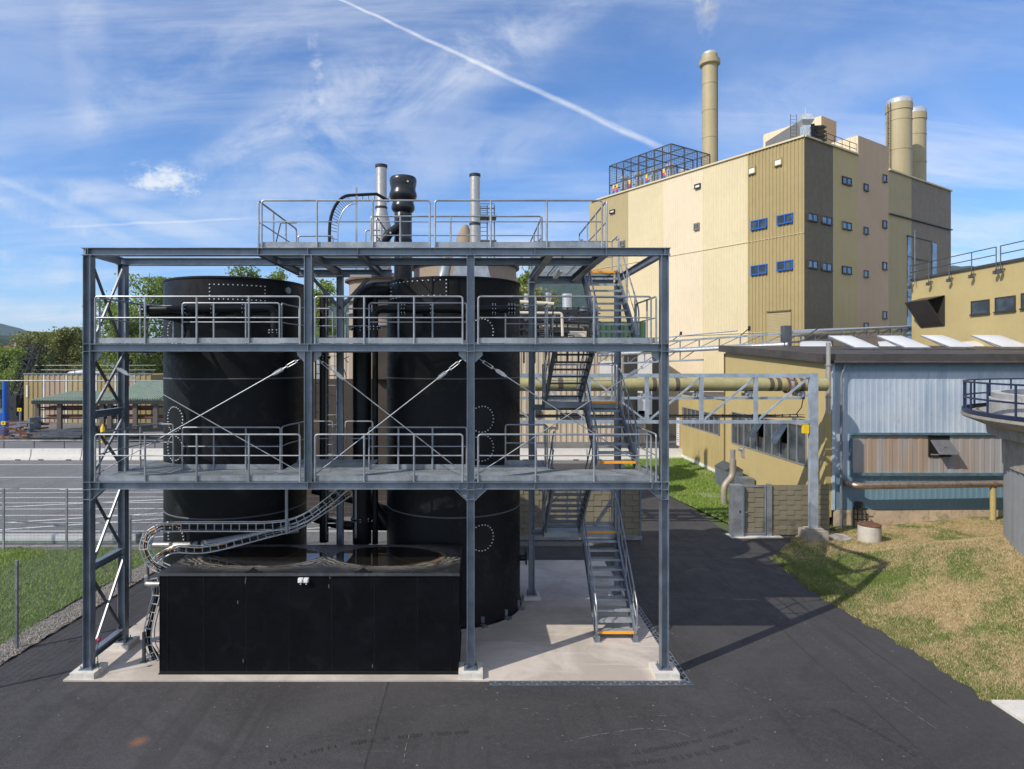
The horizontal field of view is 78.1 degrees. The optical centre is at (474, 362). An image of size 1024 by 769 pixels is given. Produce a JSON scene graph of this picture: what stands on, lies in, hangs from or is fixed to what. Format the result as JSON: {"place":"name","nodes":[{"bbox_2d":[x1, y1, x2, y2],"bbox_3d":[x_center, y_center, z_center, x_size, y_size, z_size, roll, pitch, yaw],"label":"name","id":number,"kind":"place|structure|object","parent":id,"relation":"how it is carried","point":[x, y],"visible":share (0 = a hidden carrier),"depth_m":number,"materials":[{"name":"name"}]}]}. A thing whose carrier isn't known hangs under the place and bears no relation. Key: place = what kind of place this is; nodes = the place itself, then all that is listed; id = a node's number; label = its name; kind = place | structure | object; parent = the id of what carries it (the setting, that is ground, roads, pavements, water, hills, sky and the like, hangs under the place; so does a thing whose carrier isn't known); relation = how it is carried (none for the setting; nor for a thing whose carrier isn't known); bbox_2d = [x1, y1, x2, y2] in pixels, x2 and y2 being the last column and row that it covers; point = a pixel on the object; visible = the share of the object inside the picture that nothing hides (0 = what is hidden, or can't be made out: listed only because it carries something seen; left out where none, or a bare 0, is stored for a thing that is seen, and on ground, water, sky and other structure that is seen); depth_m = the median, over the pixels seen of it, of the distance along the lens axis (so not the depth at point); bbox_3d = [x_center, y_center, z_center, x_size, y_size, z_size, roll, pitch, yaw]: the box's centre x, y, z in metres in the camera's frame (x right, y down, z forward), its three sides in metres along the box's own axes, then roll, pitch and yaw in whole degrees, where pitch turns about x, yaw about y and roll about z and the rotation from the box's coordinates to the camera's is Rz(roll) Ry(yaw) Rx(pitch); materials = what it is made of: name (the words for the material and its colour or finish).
{"place":"outdoors","nodes":[
{"label":"outdoors","id":0,"kind":"place"},
{"bbox_2d":[0,462,162,490],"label":"access road","id":1,"kind":"structure","parent":0,"point":[36,476],"depth_m":39.28,"materials":[{"name":"grey asphalt"}]},
{"bbox_2d":[0,464,330,537],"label":"painted road lines","id":2,"kind":"object","parent":1,"relation":"on","point":[82,503],"visible":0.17,"depth_m":30.36,"materials":[{"name":"paint"}]},
{"bbox_2d":[0,547,162,643],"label":"grass verge","id":3,"kind":"object","parent":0,"point":[41,572],"depth_m":20.50,"materials":[{"name":"green plant"}]},
{"bbox_2d":[0,393,678,545],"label":"parking area","id":4,"kind":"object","parent":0,"point":[154,496],"visible":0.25,"depth_m":31.50,"materials":[{"name":"concrete"}]},
{"bbox_2d":[2,381,7,432],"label":"blue post","id":5,"kind":"object","parent":4,"relation":"on","point":[4,400],"visible":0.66,"depth_m":61.84,"materials":[{"name":"metal"}]},
{"bbox_2d":[0,448,32,459],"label":"concrete barrier","id":6,"kind":"object","parent":4,"relation":"on","point":[15,453],"visible":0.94,"depth_m":45.55,"materials":[{"name":"concrete"}]},
{"bbox_2d":[0,347,40,393],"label":"tree","id":7,"kind":"object","parent":4,"relation":"on","point":[11,351],"visible":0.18,"depth_m":94.06,"materials":[{"name":"green plant"}]},
{"bbox_2d":[0,344,45,420],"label":"yard crane","id":8,"kind":"object","parent":4,"relation":"on","point":[16,401],"visible":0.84,"depth_m":74.37,"materials":[{"name":"metal"}]},
{"bbox_2d":[0,421,52,439],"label":"steel pile","id":9,"kind":"object","parent":4,"relation":"on","point":[15,429],"visible":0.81,"depth_m":57.42,"materials":[{"name":"metal"}]},
{"bbox_2d":[1,354,53,393],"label":"tree","id":10,"kind":"object","parent":4,"relation":"on","point":[13,376],"visible":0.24,"depth_m":88.53,"materials":[{"name":"green plant"}]},
{"bbox_2d":[2,331,75,372],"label":"tree","id":11,"kind":"object","parent":4,"relation":"on","point":[53,355],"visible":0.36,"depth_m":98.59,"materials":[{"name":"green plant"}]},
{"bbox_2d":[30,448,82,459],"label":"concrete barrier","id":12,"kind":"object","parent":4,"relation":"on","point":[56,453],"visible":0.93,"depth_m":45.55,"materials":[{"name":"concrete"}]},
{"bbox_2d":[41,326,82,372],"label":"tree","id":13,"kind":"object","parent":4,"relation":"on","point":[68,337],"visible":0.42,"depth_m":96.83,"materials":[{"name":"green plant"}]},
{"bbox_2d":[23,429,109,439],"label":"steel pile","id":14,"kind":"object","parent":4,"relation":"on","point":[59,433],"visible":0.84,"depth_m":56.45,"materials":[{"name":"metal"}]},
{"bbox_2d":[0,518,141,543],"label":"guardrail","id":15,"kind":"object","parent":4,"relation":"on","point":[51,538],"depth_m":24.30,"materials":[{"name":"metal"}]},
{"bbox_2d":[23,365,162,422],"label":"striped shed","id":16,"kind":"structure","parent":4,"relation":"on","point":[35,389],"depth_m":74.00,"materials":[{"name":"metal"}]},
{"bbox_2d":[31,381,162,428],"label":"steel store","id":17,"kind":"structure","parent":4,"relation":"on","point":[140,393],"depth_m":65.38,"materials":[{"name":"metal"}]},
{"bbox_2d":[78,298,135,371],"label":"tree","id":18,"kind":"object","parent":4,"relation":"on","point":[104,321],"visible":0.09,"depth_m":91.46,"materials":[{"name":"green plant"}]},
{"bbox_2d":[73,428,162,439],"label":"steel pile","id":19,"kind":"object","parent":4,"relation":"on","point":[134,431],"visible":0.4,"depth_m":56.61,"materials":[{"name":"metal"}]},
{"bbox_2d":[96,312,161,372],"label":"tree","id":20,"kind":"object","parent":4,"relation":"on","point":[133,327],"visible":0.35,"depth_m":82.80,"materials":[{"name":"green plant"}]},
{"bbox_2d":[102,272,169,372],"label":"tree","id":21,"kind":"object","parent":4,"relation":"on","point":[156,289],"visible":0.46,"depth_m":87.25,"materials":[{"name":"green plant"}]},
{"bbox_2d":[131,448,162,459],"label":"concrete barrier","id":22,"kind":"object","parent":4,"relation":"on","point":[154,451],"visible":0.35,"depth_m":45.55,"materials":[{"name":"concrete"}]},
{"bbox_2d":[224,266,261,277],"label":"tree","id":23,"kind":"object","parent":4,"relation":"on","point":[249,273],"visible":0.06,"depth_m":85.11,"materials":[{"name":"green plant"}]},
{"bbox_2d":[314,278,335,343],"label":"tree","id":24,"kind":"object","parent":4,"relation":"on","point":[329,288],"visible":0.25,"depth_m":79.53,"materials":[{"name":"green plant"}]},
{"bbox_2d":[307,328,386,516],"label":"pipes","id":25,"kind":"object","parent":4,"relation":"on","point":[313,500],"depth_m":28.80,"materials":[{"name":"grey metal"}]},
{"bbox_2d":[345,273,393,378],"bbox_3d":[-4.414,1.300,31.000,3.900,11.500,3.900,0,0,0],"label":"silo","id":26,"kind":"object","parent":4,"relation":"on","point":[354,283],"visible":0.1,"depth_m":29.88,"materials":[{"name":"metal"}]},
{"bbox_2d":[374,163,390,268],"bbox_3d":[-4.449,-5.186,30.000,0.938,8.471,0.938,0,0,0],"label":"steel stack","id":27,"kind":"object","parent":26,"relation":"on","point":[381,186],"visible":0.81,"depth_m":29.76,"materials":[{"name":"silver metal"}]},
{"bbox_2d":[412,266,518,280],"bbox_3d":[-0.488,0.990,32.000,5.500,12.120,5.500,0,0,0],"label":"silo","id":28,"kind":"object","parent":4,"relation":"on","point":[506,272],"visible":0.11,"depth_m":30.20,"materials":[{"name":"metal"}]},
{"bbox_2d":[438,257,489,276],"bbox_3d":[-0.509,-2.918,27.800,2.631,3.937,1.200,0,0,0],"label":"filter hood","id":29,"kind":"object","parent":28,"relation":"on","point":[481,271],"visible":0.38,"depth_m":27.27,"materials":[{"name":"metal"}]},
{"bbox_2d":[469,173,480,257],"bbox_3d":[0.013,-5.119,31.000,0.559,8.338,0.559,0,0,0],"label":"steel stack","id":30,"kind":"object","parent":28,"relation":"on","point":[474,195],"visible":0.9,"depth_m":30.78,"materials":[{"name":"silver metal"}]},
{"bbox_2d":[520,282,561,306],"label":"tree","id":31,"kind":"object","parent":4,"relation":"on","point":[524,290],"visible":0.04,"depth_m":73.31,"materials":[{"name":"green plant"}]},
{"bbox_2d":[537,448,586,459],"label":"concrete barrier","id":32,"kind":"object","parent":4,"relation":"on","point":[569,451],"visible":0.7,"depth_m":45.55,"materials":[{"name":"concrete"}]},
{"bbox_2d":[520,490,640,540],"bbox_3d":[3.790,6.010,24.900,5.580,2.080,0.100,0,0,0],"label":"screen fence","id":33,"kind":"object","parent":4,"relation":"on","point":[631,509],"visible":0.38,"depth_m":24.90,"materials":[{"name":"metal"}]},
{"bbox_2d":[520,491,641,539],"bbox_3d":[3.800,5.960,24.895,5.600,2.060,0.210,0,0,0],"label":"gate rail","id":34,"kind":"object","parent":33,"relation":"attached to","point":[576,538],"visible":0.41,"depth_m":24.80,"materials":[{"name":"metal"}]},
{"bbox_2d":[11,367,728,531],"bbox_3d":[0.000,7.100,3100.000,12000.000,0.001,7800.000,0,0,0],"label":"ground","id":35,"kind":"structure","parent":0,"point":[723,525],"depth_m":28.39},
{"bbox_2d":[679,345,832,484],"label":"mustard hall","id":36,"kind":"structure","parent":35,"relation":"on","point":[776,454],"depth_m":33.04,"materials":[{"name":"yellow paint"}]},
{"bbox_2d":[738,346,1023,525],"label":"blue hall","id":37,"kind":"structure","parent":35,"relation":"on","point":[905,419],"depth_m":26.99,"materials":[{"name":"metal"}]},
{"bbox_2d":[597,325,911,363],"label":"pipe gallery","id":38,"kind":"object","parent":37,"relation":"on","point":[787,333],"visible":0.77,"depth_m":40.76,"materials":[{"name":"metal"}]},
{"bbox_2d":[825,342,831,413],"bbox_3d":[14.920,0.650,26.550,0.260,3.000,0.260,0,0,0],"label":"flue pipe","id":39,"kind":"object","parent":37,"relation":"attached to","point":[828,365],"visible":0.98,"depth_m":26.48,"materials":[{"name":"silver metal"}]},
{"bbox_2d":[840,364,845,526],"bbox_3d":[15.680,3.523,26.778,0.254,6.935,0.126,0,0,28],"label":"downpipe","id":40,"kind":"object","parent":37,"relation":"attached to","point":[841,445],"visible":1,"depth_m":26.77,"materials":[{"name":"metal"}]},
{"bbox_2d":[828,336,878,349],"bbox_3d":[18.952,-0.882,31.530,2.002,0.990,1.140,0,0,0],"label":"skylight","id":41,"kind":"object","parent":37,"relation":"on","point":[854,342],"visible":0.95,"depth_m":31.30,"materials":[{"name":"plastic"}]},
{"bbox_2d":[876,336,931,349],"bbox_3d":[21.474,-0.882,31.530,2.107,0.990,1.140,0,0,0],"label":"skylight","id":42,"kind":"object","parent":37,"relation":"on","point":[904,342],"visible":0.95,"depth_m":31.30,"materials":[{"name":"plastic"}]},
{"bbox_2d":[920,335,974,349],"bbox_3d":[23.629,-0.908,31.530,2.002,0.990,1.140,0,0,0],"label":"skylight","id":43,"kind":"object","parent":37,"relation":"on","point":[946,341],"visible":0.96,"depth_m":31.30,"materials":[{"name":"plastic"}]},
{"bbox_2d":[970,335,1023,349],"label":"skylight","id":44,"kind":"object","parent":37,"relation":"on","point":[1000,341],"visible":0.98,"depth_m":31.34,"materials":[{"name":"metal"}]},
{"bbox_2d":[63,560,680,681],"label":"concrete slab","id":45,"kind":"structure","parent":0,"point":[550,635],"depth_m":15.39,"materials":[{"name":"grey concrete"}]},
{"bbox_2d":[69,662,107,679],"bbox_3d":[-8.700,6.950,14.200,0.540,0.140,0.540,0,0,0],"label":"concrete footing","id":46,"kind":"object","parent":45,"relation":"on","point":[76,674],"visible":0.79,"depth_m":13.97,"materials":[{"name":"grey concrete"}]},
{"bbox_2d":[106,636,139,650],"bbox_3d":[-8.700,6.950,15.580,0.540,0.140,0.540,0,0,0],"label":"concrete footing","id":47,"kind":"object","parent":45,"relation":"on","point":[131,643],"visible":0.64,"depth_m":15.36,"materials":[{"name":"grey concrete"}]},
{"bbox_2d":[144,577,158,660],"bbox_3d":[-7.595,6.082,14.874,0.401,2.050,0.197,0,0,0],"label":"cable tray","id":48,"kind":"object","parent":45,"relation":"on","point":[152,622],"visible":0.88,"depth_m":14.83,"materials":[{"name":"metal"}]},
{"bbox_2d":[138,276,306,568],"bbox_3d":[-6.930,2.310,18.282,4.000,9.410,4.235,0,0,0],"label":"storage tank","id":49,"kind":"object","parent":45,"relation":"on","point":[200,383],"visible":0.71,"depth_m":16.65,"materials":[{"name":"black plastic"}]},
{"bbox_2d":[158,545,461,674],"bbox_3d":[-3.730,5.822,15.245,6.800,2.384,2.330,0,0,0],"label":"black container","id":50,"kind":"object","parent":45,"relation":"on","point":[318,610],"visible":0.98,"depth_m":14.18,"materials":[{"name":"metal"}]},
{"bbox_2d":[152,528,298,547],"bbox_3d":[-6.297,4.460,15.960,3.559,0.439,0.341,0,0,-8],"label":"silver pipe","id":51,"kind":"object","parent":50,"relation":"on","point":[169,544],"visible":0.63,"depth_m":15.87,"materials":[{"name":"silver metal"}]},
{"bbox_2d":[149,492,351,567],"bbox_3d":[-5.537,4.098,15.575,4.998,1.906,0.199,0,0,0],"label":"cable tray","id":52,"kind":"object","parent":50,"relation":"on","point":[215,546],"visible":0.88,"depth_m":15.53,"materials":[{"name":"metal"}]},
{"bbox_2d":[78,187,672,670],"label":"steel platform","id":53,"kind":"structure","parent":45,"relation":"on","point":[308,263],"depth_m":14.26,"materials":[{"name":"grey metal"}]},
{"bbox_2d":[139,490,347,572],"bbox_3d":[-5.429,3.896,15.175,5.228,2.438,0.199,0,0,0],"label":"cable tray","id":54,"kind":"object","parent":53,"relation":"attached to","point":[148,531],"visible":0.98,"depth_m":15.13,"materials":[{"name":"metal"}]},
{"bbox_2d":[318,294,330,542],"bbox_3d":[-4.330,1.600,18.100,0.370,7.100,0.364,0,0,0],"label":"duct","id":55,"kind":"object","parent":53,"relation":"attached to","point":[322,416],"visible":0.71,"depth_m":17.98,"materials":[{"name":"black metal"}]},
{"bbox_2d":[325,295,335,539],"bbox_3d":[-4.050,1.550,17.900,0.380,7.000,0.060,0,0,0],"label":"access ladder","id":56,"kind":"object","parent":53,"relation":"attached to","point":[326,424],"visible":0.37,"depth_m":17.87,"materials":[{"name":"metal"}]},
{"bbox_2d":[328,192,388,241],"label":"cable arch","id":57,"kind":"structure","parent":53,"relation":"attached to","point":[352,203],"depth_m":17.59,"materials":[{"name":"black metal"}]},
{"bbox_2d":[370,276,526,628],"bbox_3d":[-0.620,2.300,18.358,4.270,9.430,4.385,0,0,0],"label":"storage tank","id":58,"kind":"object","parent":45,"relation":"on","point":[426,517],"visible":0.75,"depth_m":16.83,"materials":[{"name":"black plastic"}]},
{"bbox_2d":[351,280,388,544],"bbox_3d":[-2.976,1.393,18.047,1.139,7.514,0.650,0,0,-11],"label":"air duct","id":59,"kind":"object","parent":58,"relation":"attached to","point":[362,382],"visible":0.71,"depth_m":17.78,"materials":[{"name":"black metal"}]},
{"bbox_2d":[372,287,377,544],"bbox_3d":[-2.830,1.500,17.900,0.170,7.300,0.170,0,0,0],"label":"drain pipe","id":60,"kind":"object","parent":59,"relation":"attached to","point":[375,422],"visible":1,"depth_m":17.82,"materials":[{"name":"black metal"}]},
{"bbox_2d":[369,174,416,279],"bbox_3d":[-2.362,-3.622,18.228,1.371,3.504,0.951,0,0,0],"label":"vent stack","id":61,"kind":"object","parent":58,"relation":"on","point":[403,186],"visible":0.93,"depth_m":18.04,"materials":[{"name":"black plastic"}]},
{"bbox_2d":[458,662,482,679],"bbox_3d":[-0.090,6.950,14.200,0.540,0.140,0.540,0,0,0],"label":"concrete footing","id":62,"kind":"object","parent":45,"relation":"on","point":[470,675],"visible":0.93,"depth_m":13.93,"materials":[{"name":"white concrete"}]},
{"bbox_2d":[649,662,679,679],"bbox_3d":[4.270,6.950,14.200,0.540,0.140,0.540,0,0,0],"label":"concrete footing","id":63,"kind":"object","parent":45,"relation":"on","point":[657,674],"visible":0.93,"depth_m":13.97,"materials":[{"name":"white concrete"}]},
{"bbox_2d":[314,321,658,441],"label":"warehouse","id":64,"kind":"structure","parent":0,"point":[638,406],"depth_m":55.94,"materials":[{"name":"metal"}]},
{"bbox_2d":[624,355,637,441],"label":"dark doorway","id":65,"kind":"structure","parent":64,"relation":"in","point":[628,368],"depth_m":55.80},
{"bbox_2d":[638,355,651,419],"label":"white door","id":66,"kind":"structure","parent":64,"relation":"in","point":[648,369],"depth_m":55.80,"materials":[{"name":"white metal"}]},
{"bbox_2d":[652,357,658,441],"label":"dark doorway","id":67,"kind":"structure","parent":64,"relation":"in","point":[655,366],"depth_m":55.80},
{"bbox_2d":[0,463,1023,768],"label":"asphalt yard","id":68,"kind":"structure","parent":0,"point":[776,661],"depth_m":12.83,"materials":[{"name":"grey asphalt"}]},
{"bbox_2d":[0,563,157,664],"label":"gravel strip","id":69,"kind":"object","parent":68,"relation":"on","point":[13,653],"visible":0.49,"depth_m":16.67,"materials":[{"name":"grey gravel"}]},
{"bbox_2d":[0,555,162,663],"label":"gravel stones","id":70,"kind":"object","parent":69,"relation":"on","point":[51,623],"visible":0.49,"depth_m":16.94,"materials":[{"name":"grey gravel"}]},
{"bbox_2d":[0,506,162,655],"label":"wire fence","id":71,"kind":"object","parent":68,"relation":"on","point":[17,604],"visible":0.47,"depth_m":16.74,"materials":[{"name":"metal"}]},
{"bbox_2d":[0,489,162,550],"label":"wire fence","id":72,"kind":"object","parent":68,"relation":"on","point":[3,517],"visible":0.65,"depth_m":23.45,"materials":[{"name":"metal"}]},
{"bbox_2d":[0,545,162,549],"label":"kerb strip","id":73,"kind":"object","parent":68,"relation":"on","point":[56,546],"depth_m":23.72,"materials":[{"name":"concrete"}]},
{"bbox_2d":[27,637,917,767],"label":"tyre marks","id":74,"kind":"object","parent":68,"relation":"on","point":[683,743],"visible":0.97,"depth_m":11.61},
{"bbox_2d":[489,681,693,685],"bbox_3d":[2.550,7.069,13.815,4.460,0.082,0.170,0,0,0],"label":"drain channel","id":75,"kind":"object","parent":68,"relation":"in","point":[590,683],"visible":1,"depth_m":13.81,"materials":[{"name":"metal"}]},
{"bbox_2d":[604,561,689,680],"bbox_3d":[4.670,7.069,18.110,0.180,0.082,8.380,0,0,0],"label":"drain channel","id":76,"kind":"object","parent":68,"relation":"in","point":[655,635],"visible":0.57,"depth_m":16.49,"materials":[{"name":"metal"}]},
{"bbox_2d":[726,534,782,537],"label":"gate sill","id":77,"kind":"structure","parent":68,"relation":"on","point":[760,536],"depth_m":25.41,"materials":[{"name":"concrete"}]},
{"bbox_2d":[729,484,743,536],"bbox_3d":[10.620,6.000,25.555,0.455,2.100,0.390,0,0,0],"label":"gate post","id":78,"kind":"object","parent":77,"relation":"on","point":[736,510],"visible":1,"depth_m":25.37,"materials":[{"name":"metal"}]},
{"bbox_2d":[766,484,771,535],"bbox_3d":[11.941,5.990,25.550,0.173,2.120,0.180,0,0,0],"label":"gate post","id":79,"kind":"object","parent":77,"relation":"on","point":[768,509],"visible":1,"depth_m":25.46,"materials":[{"name":"metal"}]},
{"bbox_2d":[744,485,765,534],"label":"garden gate","id":80,"kind":"structure","parent":79,"relation":"attached to","point":[754,509],"depth_m":25.53,"materials":[{"name":"wood"}]},
{"bbox_2d":[798,526,828,541],"bbox_3d":[13.453,6.825,25.010,0.847,0.550,0.700,0,0,0],"label":"portal footing","id":81,"kind":"object","parent":68,"relation":"on","point":[806,533],"visible":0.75,"depth_m":24.66,"materials":[{"name":"concrete"}]},
{"bbox_2d":[520,373,817,527],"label":"pipe bridge","id":82,"kind":"structure","parent":81,"relation":"on","point":[812,396],"depth_m":24.93,"materials":[{"name":"metal"}]},
{"bbox_2d":[520,378,828,394],"bbox_3d":[5.975,0.914,25.900,16.950,0.853,0.720,0,0,0],"label":"mustard pipe","id":83,"kind":"object","parent":82,"relation":"on","point":[785,385],"visible":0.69,"depth_m":25.66,"materials":[{"name":"metal"}]},
{"bbox_2d":[905,230,1023,346],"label":"building","id":84,"kind":"structure","parent":68,"relation":"on","point":[964,304],"depth_m":38.00,"materials":[{"name":"beige paint"}]},
{"bbox_2d":[969,299,989,315],"bbox_3d":[29.939,-3.265,37.314,0.119,0.871,1.437,0,0,0],"label":"window","id":85,"kind":"structure","parent":84,"relation":"in","point":[979,307],"depth_m":37.27,"materials":[{"name":"grey glass"}]},
{"bbox_2d":[993,295,1015,312],"bbox_3d":[29.939,-3.290,35.555,0.119,0.894,1.457,0,0,0],"label":"window","id":86,"kind":"structure","parent":84,"relation":"in","point":[1006,303],"depth_m":35.52,"materials":[{"name":"grey glass"}]},
{"bbox_2d":[0,0,1023,337],"label":"sky","id":87,"kind":"structure","parent":0,"point":[124,123],"materials":[{"name":"blue"}]},
{"bbox_2d":[520,300,600,362],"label":"pipe rack","id":88,"kind":"object","parent":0,"point":[571,327],"visible":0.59,"depth_m":46.00,"materials":[{"name":"metal"}]},
{"bbox_2d":[316,265,974,343],"bbox_3d":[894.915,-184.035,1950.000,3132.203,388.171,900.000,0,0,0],"label":"wooded hill","id":89,"kind":"structure","parent":0,"point":[575,289],"depth_m":1873.56,"materials":[{"name":"green plant"}]},
{"bbox_2d":[622,457,835,528],"bbox_3d":[12.675,6.958,36.100,4.850,0.123,19.800,0,0,0],"label":"grass strip","id":90,"kind":"object","parent":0,"point":[697,489],"depth_m":34.51,"materials":[{"name":"green plant"}]},
{"bbox_2d":[721,449,735,504],"bbox_3d":[12.520,5.675,31.050,0.795,2.750,0.305,0,0,-12],"label":"bent pipe","id":91,"kind":"object","parent":90,"relation":"on","point":[728,480],"visible":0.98,"depth_m":30.95,"materials":[{"name":"beige metal"}]},
{"bbox_2d":[714,460,754,488],"bbox_3d":[14.325,6.310,34.825,1.250,1.420,2.450,0,0,0],"label":"vent box","id":92,"kind":"object","parent":90,"relation":"on","point":[721,471],"visible":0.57,"depth_m":34.50,"materials":[{"name":"metal"}]},
{"bbox_2d":[589,107,952,435],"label":"power plant building","id":93,"kind":"structure","parent":0,"point":[806,221],"depth_m":55.89,"materials":[{"name":"metal"}]},
{"bbox_2d":[609,143,709,194],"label":"rooftop cage","id":94,"kind":"object","parent":93,"relation":"on","point":[626,184],"visible":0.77,"depth_m":64.83,"materials":[{"name":"metal"}]},
{"bbox_2d":[699,50,719,165],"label":"chimney","id":95,"kind":"object","parent":93,"relation":"on","point":[709,62],"visible":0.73,"depth_m":67.32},
{"bbox_2d":[885,95,912,175],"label":"chimney","id":96,"kind":"object","parent":93,"relation":"on","point":[898,114],"visible":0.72,"depth_m":61.09,"materials":[{"name":"metal"}]},
{"bbox_2d":[912,106,926,180],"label":"chimney","id":97,"kind":"object","parent":93,"relation":"on","point":[919,142],"visible":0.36,"depth_m":64.98,"materials":[{"name":"metal"}]},
{"bbox_2d":[777,517,1023,699],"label":"grass slope","id":98,"kind":"structure","parent":0,"point":[968,536],"depth_m":18.07,"materials":[{"name":"green plant"}]},
{"bbox_2d":[772,484,807,534],"bbox_3d":[12.817,5.995,25.550,1.535,2.110,0.100,0,0,0],"label":"screen fence","id":99,"kind":"object","parent":98,"relation":"on","point":[789,509],"visible":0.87,"depth_m":25.54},
{"bbox_2d":[818,484,828,531],"bbox_3d":[14.161,5.970,25.606,0.520,2.040,0.058,0,0,0],"label":"screen fence","id":100,"kind":"object","parent":98,"relation":"on","point":[823,506],"visible":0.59,"depth_m":25.60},
{"bbox_2d":[857,521,881,542],"bbox_3d":[15.490,6.670,24.700,0.840,0.720,0.840,0,0,0],"label":"concrete well","id":101,"kind":"object","parent":98,"relation":"on","point":[868,532],"visible":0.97,"depth_m":24.41,"materials":[{"name":"concrete"}]},
{"bbox_2d":[843,479,1002,520],"bbox_3d":[19.530,5.778,26.610,7.744,1.744,0.849,0,0,0],"label":"pipe","id":102,"kind":"object","parent":98,"relation":"on","point":[993,485],"depth_m":26.24,"materials":[{"name":"brown metal"}]},
{"bbox_2d":[961,378,1023,555],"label":"round basin","id":103,"kind":"object","parent":98,"relation":"on","point":[999,413],"visible":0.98,"depth_m":18.41,"materials":[{"name":"concrete"}]},
{"bbox_2d":[992,700,1023,723],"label":"concrete pavement","id":104,"kind":"structure","parent":0,"point":[1014,708],"depth_m":12.79,"materials":[{"name":"white concrete"}]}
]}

